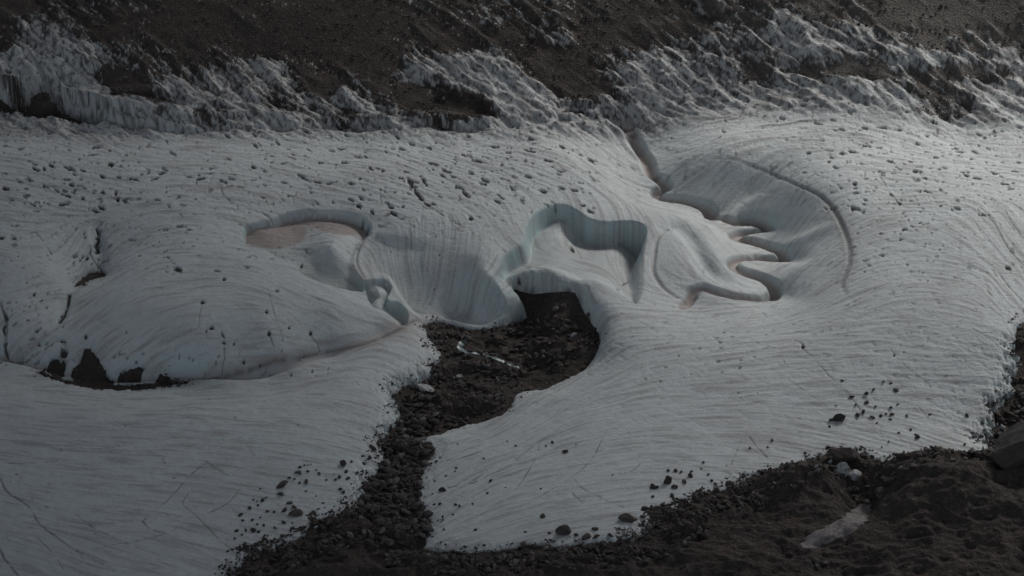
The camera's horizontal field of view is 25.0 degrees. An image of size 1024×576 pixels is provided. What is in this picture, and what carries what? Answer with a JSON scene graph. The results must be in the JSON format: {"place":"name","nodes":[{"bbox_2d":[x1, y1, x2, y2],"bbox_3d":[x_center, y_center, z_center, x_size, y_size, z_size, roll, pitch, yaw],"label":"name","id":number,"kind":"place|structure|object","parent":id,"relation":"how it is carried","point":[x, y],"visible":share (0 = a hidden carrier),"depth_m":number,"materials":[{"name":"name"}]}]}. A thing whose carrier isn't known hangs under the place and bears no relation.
{"place":"outdoors","nodes":[
{"label":"outdoors","id":0,"kind":"place"},
{"bbox_2d":[0,0,1023,575],"bbox_3d":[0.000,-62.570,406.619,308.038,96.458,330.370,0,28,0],"label":"ground","id":1,"kind":"structure","parent":0,"point":[938,516],"depth_m":400.40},
{"bbox_2d":[276,480,287,488],"bbox_3d":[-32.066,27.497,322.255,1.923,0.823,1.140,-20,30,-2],"label":"boulder","id":2,"kind":"object","parent":1,"relation":"on","point":[281,484],"visible":1,"depth_m":321.98,"materials":[{"name":"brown stone"}]},
{"bbox_2d":[288,509,302,515],"bbox_3d":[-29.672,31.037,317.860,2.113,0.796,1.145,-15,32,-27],"label":"boulder","id":3,"kind":"object","parent":1,"relation":"on","point":[297,512],"visible":1,"depth_m":317.68,"materials":[{"name":"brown stone"}]},
{"bbox_2d":[340,460,346,466],"bbox_3d":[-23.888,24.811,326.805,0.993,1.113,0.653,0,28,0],"label":"boulder","id":4,"kind":"object","parent":1,"relation":"on","point":[343,463],"visible":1,"depth_m":326.57,"materials":[{"name":"stone"}]},
{"bbox_2d":[357,406,442,545],"bbox_3d":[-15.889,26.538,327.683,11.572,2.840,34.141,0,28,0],"label":"rock debris","id":5,"kind":"object","parent":1,"relation":"on","point":[409,476],"visible":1,"depth_m":326.17,"materials":[{"name":"stone"}]},
{"bbox_2d":[416,491,421,498],"bbox_3d":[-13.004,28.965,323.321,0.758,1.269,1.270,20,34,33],"label":"boulder","id":6,"kind":"object","parent":1,"relation":"on","point":[418,494],"visible":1,"depth_m":322.98,"materials":[{"name":"stone"}]},
{"bbox_2d":[416,384,434,392],"bbox_3d":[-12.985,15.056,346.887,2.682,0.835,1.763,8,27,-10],"label":"snow patch","id":7,"kind":"object","parent":1,"relation":"on","point":[424,387],"visible":1,"depth_m":346.54,"materials":[{"name":"white snow"}]},
{"bbox_2d":[438,487,445,491],"bbox_3d":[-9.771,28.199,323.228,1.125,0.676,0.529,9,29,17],"label":"boulder","id":8,"kind":"object","parent":1,"relation":"on","point":[442,489],"visible":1,"depth_m":323.10,"materials":[{"name":"stone"}]},
{"bbox_2d":[457,337,519,367],"bbox_3d":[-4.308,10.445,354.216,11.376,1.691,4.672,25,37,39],"label":"water","id":9,"kind":"structure","parent":1,"relation":"on","point":[460,344],"depth_m":354.42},
{"bbox_2d":[0,0,1023,575],"bbox_3d":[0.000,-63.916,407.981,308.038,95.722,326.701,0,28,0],"label":"glacier","id":10,"kind":"object","parent":1,"relation":"on","point":[732,260],"visible":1,"depth_m":362.90,"materials":[{"name":"white ice"}]},
{"bbox_2d":[714,487,719,492],"bbox_3d":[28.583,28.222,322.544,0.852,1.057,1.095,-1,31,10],"label":"stone","id":11,"kind":"object","parent":10,"relation":"on","point":[716,489],"visible":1,"depth_m":322.22,"materials":[{"name":"grey stone"}]},
{"bbox_2d":[0,0,1023,127],"bbox_3d":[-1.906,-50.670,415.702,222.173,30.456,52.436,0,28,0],"label":"scree","id":12,"kind":"structure","parent":1,"relation":"on","point":[592,58],"depth_m":409.21,"materials":[{"name":"stone"}]},
{"bbox_2d":[555,525,570,534],"bbox_3d":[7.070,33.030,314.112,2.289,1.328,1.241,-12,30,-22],"label":"boulder","id":13,"kind":"object","parent":1,"relation":"on","point":[563,530],"visible":1,"depth_m":313.87,"materials":[{"name":"stone"}]},
{"bbox_2d":[581,533,590,539],"bbox_3d":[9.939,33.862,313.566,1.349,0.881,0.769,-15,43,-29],"label":"stone","id":14,"kind":"object","parent":1,"relation":"on","point":[586,536],"visible":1,"depth_m":313.37,"materials":[{"name":"grey stone"}]},
{"bbox_2d":[159,306,1023,575],"bbox_3d":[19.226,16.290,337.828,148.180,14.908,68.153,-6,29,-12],"label":"rubble","id":15,"kind":"object","parent":1,"relation":"on","point":[710,508],"visible":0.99,"depth_m":321.77,"materials":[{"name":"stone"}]},
{"bbox_2d":[421,510,432,517],"bbox_3d":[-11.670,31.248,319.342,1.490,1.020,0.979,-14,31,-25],"label":"boulder","id":16,"kind":"object","parent":15,"relation":"on","point":[427,513],"visible":1,"depth_m":319.09,"materials":[{"name":"stone"}]},
{"bbox_2d":[834,462,850,476],"bbox_3d":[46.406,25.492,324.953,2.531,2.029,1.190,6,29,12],"label":"ice block","id":17,"kind":"object","parent":15,"relation":"on","point":[843,468],"depth_m":324.62,"materials":[{"name":"white ice"}]},
{"bbox_2d":[828,447,857,462],"bbox_3d":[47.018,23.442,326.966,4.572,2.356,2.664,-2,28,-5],"label":"boulder","id":18,"kind":"object","parent":15,"relation":"on","point":[845,454],"visible":1,"depth_m":326.05,"materials":[{"name":"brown stone"}]},
{"bbox_2d":[848,469,861,480],"bbox_3d":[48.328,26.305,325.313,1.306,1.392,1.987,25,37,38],"label":"ice block","id":19,"kind":"object","parent":15,"relation":"on","point":[854,474],"depth_m":324.93,"materials":[{"name":"white ice"}]},
{"bbox_2d":[618,513,637,522],"bbox_3d":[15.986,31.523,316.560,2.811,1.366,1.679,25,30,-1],"label":"boulder","id":20,"kind":"object","parent":1,"relation":"on","point":[626,517],"visible":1,"depth_m":316.00,"materials":[{"name":"brown stone"}]},
{"bbox_2d":[664,475,671,483],"bbox_3d":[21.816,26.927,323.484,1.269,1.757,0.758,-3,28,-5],"label":"boulder","id":21,"kind":"object","parent":1,"relation":"on","point":[668,480],"visible":1,"depth_m":323.19,"materials":[{"name":"stone"}]},
{"bbox_2d":[812,558,819,563],"bbox_3d":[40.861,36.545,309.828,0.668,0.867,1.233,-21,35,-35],"label":"cobble","id":22,"kind":"object","parent":1,"relation":"on","point":[815,560],"visible":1,"depth_m":309.53,"materials":[{"name":"stone"}]},
{"bbox_2d":[800,503,871,548],"bbox_3d":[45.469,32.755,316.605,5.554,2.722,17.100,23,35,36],"label":"snow patch","id":23,"kind":"object","parent":1,"relation":"on","point":[847,524],"visible":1,"depth_m":314.83,"materials":[{"name":"white snow"}]},
{"bbox_2d":[832,413,845,421],"bbox_3d":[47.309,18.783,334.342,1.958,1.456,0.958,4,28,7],"label":"boulder","id":24,"kind":"object","parent":1,"relation":"on","point":[840,417],"visible":1,"depth_m":334.04,"materials":[{"name":"stone"}]},
{"bbox_2d":[990,421,1023,469],"bbox_3d":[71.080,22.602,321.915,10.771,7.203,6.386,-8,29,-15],"label":"boulder","id":25,"kind":"object","parent":1,"relation":"on","point":[1007,452],"visible":1,"depth_m":319.49,"materials":[{"name":"stone"}]}
]}

